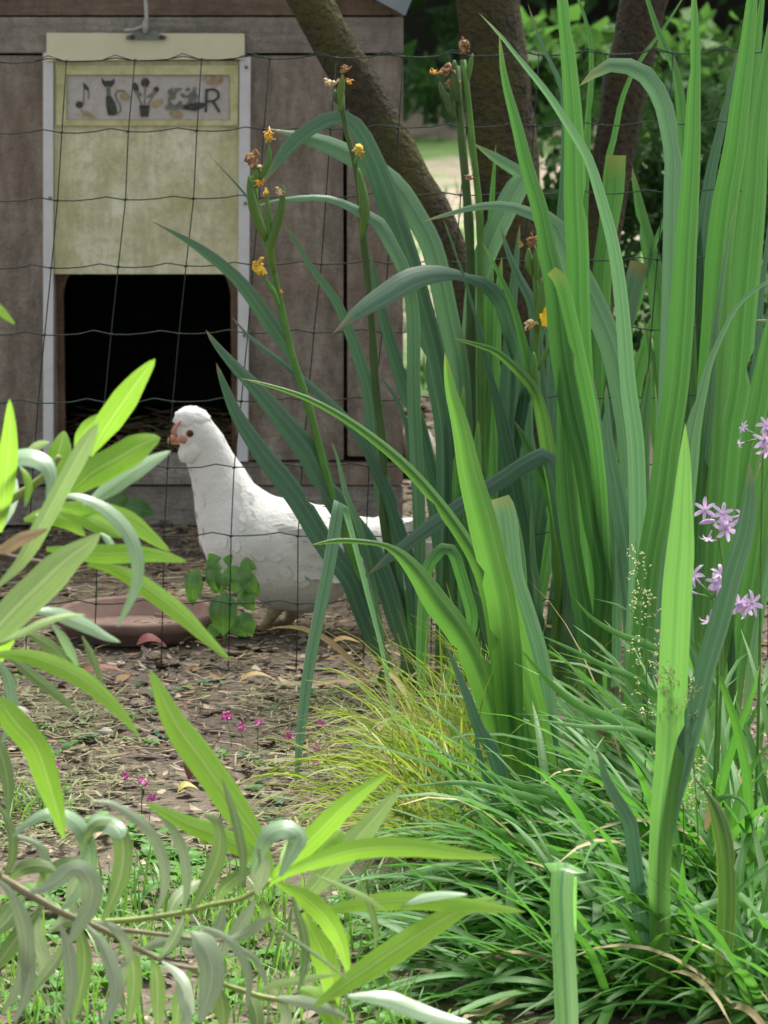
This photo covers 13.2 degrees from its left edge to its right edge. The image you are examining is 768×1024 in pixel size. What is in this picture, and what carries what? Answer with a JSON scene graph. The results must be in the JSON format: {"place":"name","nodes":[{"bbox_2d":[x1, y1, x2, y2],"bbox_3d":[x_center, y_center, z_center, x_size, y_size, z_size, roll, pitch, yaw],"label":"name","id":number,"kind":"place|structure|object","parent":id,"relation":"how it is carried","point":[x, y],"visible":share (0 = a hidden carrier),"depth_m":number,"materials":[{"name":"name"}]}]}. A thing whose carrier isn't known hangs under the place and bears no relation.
{"place":"outdoors","nodes":[
{"label":"outdoors","id":0,"kind":"place"},
{"bbox_2d":[0,400,767,1023],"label":"ground","id":1,"kind":"structure","parent":0,"point":[186,798],"depth_m":4.86,"materials":[{"name":"soil"}]},
{"bbox_2d":[18,706,29,715],"bbox_3d":[-0.561,0.310,5.059,0.044,0.028,0.039,0,9,0],"label":"stone","id":2,"kind":"object","parent":1,"relation":"on","point":[24,710],"visible":0.12,"depth_m":5.05,"materials":[{"name":"white stone"}]},
{"bbox_2d":[66,664,133,684],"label":"fallen leaf","id":3,"kind":"object","parent":1,"relation":"on","point":[87,668],"visible":0.66,"depth_m":5.30,"materials":[{"name":"pink plant"}]},
{"bbox_2d":[93,832,108,838],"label":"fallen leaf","id":4,"kind":"object","parent":1,"relation":"on","point":[97,834],"visible":0.29,"depth_m":4.32,"materials":[{"name":"beige plant"}]},
{"bbox_2d":[99,727,112,737],"bbox_3d":[-0.415,0.330,4.961,0.022,0.016,0.020,0,9,0],"label":"stone","id":5,"kind":"object","parent":1,"relation":"on","point":[103,732],"visible":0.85,"depth_m":4.95,"materials":[{"name":"white stone"}]},
{"bbox_2d":[0,304,229,838],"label":"shrub","id":6,"kind":"object","parent":1,"relation":"on","point":[112,470],"visible":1,"depth_m":2.99,"materials":[{"name":"green plant"}]},
{"bbox_2d":[122,771,128,805],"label":"clover flower","id":7,"kind":"object","parent":1,"relation":"on","point":[126,777],"visible":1,"depth_m":4.51,"materials":[{"name":"pink plant"}]},
{"bbox_2d":[108,493,154,517],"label":"seedling","id":8,"kind":"object","parent":1,"relation":"on","point":[140,507],"visible":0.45,"depth_m":6.51,"materials":[{"name":"green plant"}]},
{"bbox_2d":[56,595,211,646],"bbox_3d":[-0.425,0.190,5.728,0.286,0.044,0.286,0,9,0],"label":"saucer","id":9,"kind":"object","parent":1,"relation":"on","point":[125,633],"visible":0.61,"depth_m":5.78,"materials":[{"name":"ceramic"}]},
{"bbox_2d":[138,777,148,813],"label":"clover flower","id":10,"kind":"object","parent":1,"relation":"on","point":[140,781],"visible":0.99,"depth_m":4.48,"materials":[{"name":"pink plant"}]},
{"bbox_2d":[146,794,155,821],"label":"clover flower","id":11,"kind":"object","parent":1,"relation":"on","point":[151,797],"visible":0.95,"depth_m":4.39,"materials":[{"name":"pink plant"}]},
{"bbox_2d":[137,633,165,645],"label":"fallen leaf","id":12,"kind":"object","parent":1,"relation":"on","point":[147,637],"visible":0.97,"depth_m":5.52,"materials":[{"name":"plant"}]},
{"bbox_2d":[183,762,194,779],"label":"fallen leaf","id":13,"kind":"object","parent":1,"relation":"on","point":[189,774],"visible":0.18,"depth_m":4.66,"materials":[{"name":"brown plant"}]},
{"bbox_2d":[0,0,410,524],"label":"chicken coop","id":14,"kind":"structure","parent":1,"relation":"on","point":[165,94],"depth_m":6.78,"materials":[{"name":"brown wood"}]},
{"bbox_2d":[46,33,244,273],"bbox_3d":[-0.482,-0.728,6.751,0.401,0.489,0.025,0,9,0],"label":"sliding door","id":15,"kind":"structure","parent":14,"relation":"in","point":[165,95],"depth_m":6.76,"materials":[{"name":"beige plastic"}]},
{"bbox_2d":[184,553,260,643],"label":"seedling","id":16,"kind":"object","parent":1,"relation":"on","point":[245,585],"visible":0.96,"depth_m":5.49,"materials":[{"name":"green plant"}]},
{"bbox_2d":[221,711,231,746],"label":"clover flower","id":17,"kind":"object","parent":1,"relation":"on","point":[227,715],"visible":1,"depth_m":4.89,"materials":[{"name":"pink plant"}]},
{"bbox_2d":[0,678,460,855],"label":"grass clippings","id":18,"kind":"object","parent":1,"relation":"on","point":[56,704],"depth_m":4.78,"materials":[{"name":"beige plant"}]},
{"bbox_2d":[0,520,469,757],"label":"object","id":19,"kind":"structure","parent":1,"relation":"on","point":[184,571],"depth_m":5.52,"materials":[{"name":"brown soil"}]},
{"bbox_2d":[237,722,245,757],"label":"clover flower","id":20,"kind":"object","parent":1,"relation":"on","point":[240,725],"visible":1,"depth_m":4.82,"materials":[{"name":"pink plant"}]},
{"bbox_2d":[0,673,504,1023],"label":"weeds","id":21,"kind":"object","parent":1,"relation":"on","point":[197,857],"visible":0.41,"depth_m":4.01,"materials":[{"name":"green plant"}]},
{"bbox_2d":[0,753,506,1023],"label":"grass","id":22,"kind":"structure","parent":1,"relation":"on","point":[121,906],"depth_m":3.82,"materials":[{"name":"green plant"}]},
{"bbox_2d":[239,671,273,681],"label":"fallen leaf","id":23,"kind":"object","parent":1,"relation":"on","point":[251,673],"visible":1,"depth_m":5.31,"materials":[{"name":"beige plant"}]},
{"bbox_2d":[255,718,262,748],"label":"clover flower","id":24,"kind":"object","parent":1,"relation":"on","point":[258,721],"visible":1,"depth_m":4.85,"materials":[{"name":"pink plant"}]},
{"bbox_2d":[0,670,524,1023],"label":"shrub","id":25,"kind":"object","parent":1,"relation":"on","point":[325,849],"visible":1,"depth_m":3.00,"materials":[{"name":"green plant"}]},
{"bbox_2d":[152,126,395,689],"bbox_3d":[-0.164,-0.146,5.189,0.406,0.908,0.121,0,9,0],"label":"iris plant","id":26,"kind":"object","parent":1,"relation":"on","point":[283,480],"visible":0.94,"depth_m":5.21,"materials":[{"name":"green plant"}]},
{"bbox_2d":[284,732,292,756],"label":"clover flower","id":27,"kind":"object","parent":1,"relation":"on","point":[288,735],"visible":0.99,"depth_m":4.76,"materials":[{"name":"pink plant"}]},
{"bbox_2d":[167,406,434,634],"bbox_3d":[-0.129,0.015,5.732,0.488,0.400,0.185,0,9,0],"label":"hen","id":28,"kind":"object","parent":1,"relation":"on","point":[197,436],"visible":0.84,"depth_m":5.68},
{"bbox_2d":[312,743,319,777],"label":"clover flower","id":29,"kind":"object","parent":1,"relation":"on","point":[313,748],"visible":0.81,"depth_m":4.69,"materials":[{"name":"pink plant"}]},
{"bbox_2d":[312,760,320,792],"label":"clover flower","id":30,"kind":"object","parent":1,"relation":"on","point":[316,761],"visible":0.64,"depth_m":4.60,"materials":[{"name":"pink plant"}]},
{"bbox_2d":[206,64,437,689],"bbox_3d":[-0.086,-0.199,5.221,0.306,1.003,0.239,6,11,34],"label":"iris plant","id":31,"kind":"object","parent":1,"relation":"on","point":[394,596],"visible":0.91,"depth_m":5.23,"materials":[{"name":"green plant"}]},
{"bbox_2d":[317,719,326,748],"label":"clover flower","id":32,"kind":"object","parent":1,"relation":"on","point":[321,722],"visible":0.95,"depth_m":4.84,"materials":[{"name":"pink plant"}]},
{"bbox_2d":[329,636,359,645],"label":"fallen leaf","id":33,"kind":"object","parent":1,"relation":"on","point":[343,638],"visible":0.84,"depth_m":5.61,"materials":[{"name":"beige plant"}]},
{"bbox_2d":[264,110,473,695],"bbox_3d":[-0.002,-0.173,5.277,0.318,0.928,0.234,7,11,38],"label":"iris plant","id":34,"kind":"object","parent":1,"relation":"on","point":[402,211],"visible":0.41,"depth_m":5.27,"materials":[{"name":"green plant"}]},
{"bbox_2d":[286,0,465,327],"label":"tree","id":35,"kind":"object","parent":1,"relation":"on","point":[327,31],"visible":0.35,"depth_m":6.13,"materials":[{"name":"brown plant"}]},
{"bbox_2d":[0,46,767,671],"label":"wire fence","id":36,"kind":"object","parent":1,"relation":"on","point":[164,536],"visible":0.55,"depth_m":5.36,"materials":[{"name":"black metal"}]},
{"bbox_2d":[0,393,767,1023],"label":"leaf litter","id":37,"kind":"object","parent":1,"relation":"on","point":[146,651],"visible":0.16,"depth_m":5.16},
{"bbox_2d":[177,781,197,792],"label":"fallen leaf","id":38,"kind":"object","parent":37,"relation":"on","point":[183,784],"visible":1,"depth_m":4.58,"materials":[{"name":"yellow plant"}]},
{"bbox_2d":[295,500,477,791],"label":"iris plant","id":39,"kind":"object","parent":1,"relation":"on","point":[433,557],"visible":0.67,"depth_m":4.72,"materials":[{"name":"green plant"}]},
{"bbox_2d":[244,354,558,830],"bbox_3d":[0.084,0.117,4.292,0.513,0.666,0.152,-3,10,-21],"label":"iris plant","id":40,"kind":"object","parent":1,"relation":"on","point":[492,546],"visible":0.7,"depth_m":4.25,"materials":[{"name":"green plant"}]},
{"bbox_2d":[235,652,601,871],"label":"golden sedge","id":41,"kind":"object","parent":1,"relation":"on","point":[410,808],"visible":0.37,"depth_m":4.28,"materials":[{"name":"green plant"}]},
{"bbox_2d":[286,780,552,1023],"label":"society garlic","id":42,"kind":"object","parent":1,"relation":"on","point":[465,969],"visible":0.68,"depth_m":3.69,"materials":[{"name":"green plant"}]},
{"bbox_2d":[381,454,457,611],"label":"iris plant","id":43,"kind":"object","parent":1,"relation":"on","point":[455,595],"visible":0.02,"depth_m":5.67,"materials":[{"name":"green plant"}]},
{"bbox_2d":[242,610,611,816],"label":"golden sedge","id":44,"kind":"object","parent":1,"relation":"on","point":[423,720],"visible":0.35,"depth_m":4.59,"materials":[{"name":"green plant"}]},
{"bbox_2d":[334,265,535,680],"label":"iris plant","id":45,"kind":"object","parent":1,"relation":"on","point":[396,287],"visible":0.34,"depth_m":5.17,"materials":[{"name":"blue plant"}]},
{"bbox_2d":[282,699,603,955],"bbox_3d":[0.083,0.349,4.045,0.412,0.274,0.684,0,9,0],"label":"society garlic","id":46,"kind":"object","parent":1,"relation":"on","point":[543,766],"visible":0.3,"depth_m":4.07,"materials":[{"name":"green plant"}]},
{"bbox_2d":[411,647,518,890],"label":"iris plant","id":47,"kind":"object","parent":1,"relation":"on","point":[497,766],"visible":0.47,"depth_m":4.07,"materials":[{"name":"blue plant"}]},
{"bbox_2d":[366,5,563,662],"bbox_3d":[0.114,-0.270,5.337,0.332,1.087,0.135,5,10,27],"label":"iris plant","id":48,"kind":"object","parent":1,"relation":"on","point":[478,261],"visible":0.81,"depth_m":5.28,"materials":[{"name":"green plant"}]},
{"bbox_2d":[306,583,632,799],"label":"golden sedge","id":49,"kind":"object","parent":1,"relation":"on","point":[437,697],"visible":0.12,"depth_m":4.68,"materials":[{"name":"green plant"}]},
{"bbox_2d":[291,716,687,1004],"bbox_3d":[0.123,0.364,3.881,0.479,0.296,0.624,0,9,0],"label":"society garlic","id":50,"kind":"object","parent":1,"relation":"on","point":[562,801],"visible":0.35,"depth_m":3.89,"materials":[{"name":"green plant"}]},
{"bbox_2d":[369,219,620,693],"bbox_3d":[0.217,-0.069,5.161,0.500,0.770,0.173,-1,9,-5],"label":"iris plant","id":51,"kind":"object","parent":1,"relation":"on","point":[541,461],"visible":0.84,"depth_m":5.19,"materials":[{"name":"green plant"}]},
{"bbox_2d":[455,0,543,448],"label":"tree","id":52,"kind":"object","parent":1,"relation":"on","point":[481,36],"visible":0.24,"depth_m":6.41,"materials":[{"name":"brown plant"}]},
{"bbox_2d":[462,862,585,1023],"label":"iris plant","id":53,"kind":"object","parent":1,"relation":"on","point":[563,904],"visible":0.96,"depth_m":3.46,"materials":[{"name":"green plant"}]},
{"bbox_2d":[422,12,655,747],"bbox_3d":[0.231,-0.173,4.787,0.347,1.086,0.490,0,9,0],"label":"iris plant","id":54,"kind":"object","parent":1,"relation":"on","point":[628,482],"visible":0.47,"depth_m":4.79,"materials":[{"name":"green plant"}]},
{"bbox_2d":[378,813,709,1023],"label":"society garlic","id":55,"kind":"object","parent":1,"relation":"on","point":[595,959],"visible":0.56,"depth_m":3.63,"materials":[{"name":"green plant"}]},
{"bbox_2d":[533,277,556,643],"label":"iris plant","id":56,"kind":"object","parent":1,"relation":"on","point":[543,541],"visible":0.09,"depth_m":5.53,"materials":[{"name":"green plant"}]},
{"bbox_2d":[366,589,737,861],"bbox_3d":[0.277,0.269,4.350,0.629,0.329,0.722,0,9,0],"label":"society garlic","id":57,"kind":"object","parent":1,"relation":"on","point":[563,707],"visible":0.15,"depth_m":4.40,"materials":[{"name":"green plant"}]},
{"bbox_2d":[499,0,621,744],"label":"iris plant","id":58,"kind":"object","parent":1,"relation":"on","point":[590,551],"visible":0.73,"depth_m":4.82,"materials":[{"name":"green plant"}]},
{"bbox_2d":[390,496,767,961],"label":"society garlic","id":59,"kind":"object","parent":1,"relation":"on","point":[712,747],"visible":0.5,"depth_m":3.96,"materials":[{"name":"green plant"}]},
{"bbox_2d":[403,0,763,150],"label":"undergrowth","id":60,"kind":"object","parent":1,"relation":"on","point":[444,28],"visible":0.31,"depth_m":16.62,"materials":[{"name":"green plant"}]},
{"bbox_2d":[428,417,767,956],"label":"society garlic","id":61,"kind":"object","parent":1,"relation":"on","point":[748,750],"visible":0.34,"depth_m":4.05,"materials":[{"name":"green plant"}]},
{"bbox_2d":[538,135,660,360],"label":"evergreen bush","id":62,"kind":"object","parent":1,"relation":"on","point":[553,159],"visible":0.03,"depth_m":9.56,"materials":[{"name":"green plant"}]},
{"bbox_2d":[444,591,767,802],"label":"society garlic","id":63,"kind":"object","parent":1,"relation":"on","point":[611,697],"visible":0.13,"depth_m":4.59,"materials":[{"name":"green plant"}]},
{"bbox_2d":[543,0,681,627],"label":"iris plant","id":64,"kind":"object","parent":1,"relation":"on","point":[614,182],"visible":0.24,"depth_m":5.45,"materials":[{"name":"green plant"}]},
{"bbox_2d":[461,676,767,954],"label":"society garlic","id":65,"kind":"object","parent":1,"relation":"on","point":[733,785],"visible":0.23,"depth_m":3.93,"materials":[{"name":"green plant"}]},
{"bbox_2d":[474,799,767,1023],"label":"society garlic","id":66,"kind":"object","parent":1,"relation":"on","point":[595,878],"visible":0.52,"depth_m":3.64,"materials":[{"name":"green plant"}]},
{"bbox_2d":[588,0,667,314],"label":"tree","id":67,"kind":"object","parent":1,"relation":"on","point":[634,31],"visible":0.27,"depth_m":6.92,"materials":[{"name":"brown plant"}]},
{"bbox_2d":[618,318,650,467],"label":"iris plant","id":68,"kind":"object","parent":1,"relation":"on","point":[639,364],"visible":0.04,"depth_m":5.66,"materials":[{"name":"green plant"}]},
{"bbox_2d":[622,540,660,809],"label":"meadow grass","id":69,"kind":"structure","parent":1,"relation":"on","point":[638,641],"depth_m":3.92,"materials":[{"name":"green plant"}]},
{"bbox_2d":[518,846,767,1023],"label":"society garlic","id":70,"kind":"object","parent":1,"relation":"on","point":[751,993],"visible":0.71,"depth_m":3.57,"materials":[{"name":"green plant"}]},
{"bbox_2d":[520,804,767,1023],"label":"society garlic","id":71,"kind":"object","parent":1,"relation":"on","point":[757,924],"visible":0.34,"depth_m":3.67,"materials":[{"name":"green plant"}]},
{"bbox_2d":[539,53,767,402],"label":"evergreen bush","id":72,"kind":"object","parent":1,"relation":"on","point":[650,176],"visible":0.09,"depth_m":8.82,"materials":[{"name":"green plant"}]},
{"bbox_2d":[561,225,767,729],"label":"iris plant","id":73,"kind":"object","parent":1,"relation":"on","point":[735,649],"visible":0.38,"depth_m":4.90,"materials":[{"name":"green plant"}]},
{"bbox_2d":[579,0,767,789],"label":"iris plant","id":74,"kind":"object","parent":1,"relation":"on","point":[681,208],"visible":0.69,"depth_m":4.46,"materials":[{"name":"green plant"}]},
{"bbox_2d":[598,424,756,1021],"bbox_3d":[0.351,0.228,3.591,0.312,0.658,0.117,-8,12,-42],"label":"iris plant","id":75,"kind":"object","parent":1,"relation":"on","point":[678,731],"visible":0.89,"depth_m":3.56,"materials":[{"name":"green plant"}]},
{"bbox_2d":[651,660,711,925],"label":"meadow grass","id":76,"kind":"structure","parent":1,"relation":"on","point":[673,685],"depth_m":3.65,"materials":[{"name":"green plant"}]},
{"bbox_2d":[616,0,767,748],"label":"iris plant","id":77,"kind":"object","parent":1,"relation":"on","point":[717,416],"visible":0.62,"depth_m":4.65,"materials":[{"name":"green plant"}]},
{"bbox_2d":[679,669,707,898],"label":"meadow grass","id":78,"kind":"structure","parent":1,"relation":"on","point":[703,759],"depth_m":3.62,"materials":[{"name":"green plant"}]},
{"bbox_2d":[632,0,767,644],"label":"iris plant","id":79,"kind":"object","parent":1,"relation":"on","point":[646,236],"visible":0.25,"depth_m":5.46,"materials":[{"name":"green plant"}]},
{"bbox_2d":[693,777,765,1023],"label":"iris plant","id":80,"kind":"object","parent":1,"relation":"on","point":[715,815],"visible":0.91,"depth_m":3.55,"materials":[{"name":"green plant"}]},
{"bbox_2d":[701,19,767,310],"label":"evergreen bush","id":81,"kind":"object","parent":1,"relation":"on","point":[717,37],"visible":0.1,"depth_m":9.47,"materials":[{"name":"green plant"}]},
{"bbox_2d":[748,308,767,380],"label":"iris plant","id":82,"kind":"object","parent":1,"relation":"on","point":[764,323],"depth_m":5.66,"materials":[{"name":"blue plant"}]},
{"bbox_2d":[403,430,435,461],"bbox_3d":[0.082,-0.141,7.670,0.092,0.134,0.101,0,9,0],"label":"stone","id":83,"kind":"object","parent":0,"point":[405,452],"visible":0.1,"depth_m":7.64,"materials":[{"name":"beige stone"}]},
{"bbox_2d":[403,75,767,401],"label":"lawn","id":84,"kind":"structure","parent":0,"point":[440,157],"depth_m":15.71,"materials":[{"name":"green plant"}]},
{"bbox_2d":[403,97,767,391],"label":"ground","id":85,"kind":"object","parent":84,"relation":"on","point":[422,370],"depth_m":10.80,"materials":[{"name":"beige soil"}]},
{"bbox_2d":[403,0,767,73],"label":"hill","id":86,"kind":"structure","parent":0,"point":[415,28],"depth_m":20.69,"materials":[{"name":"green plant"}]}
]}

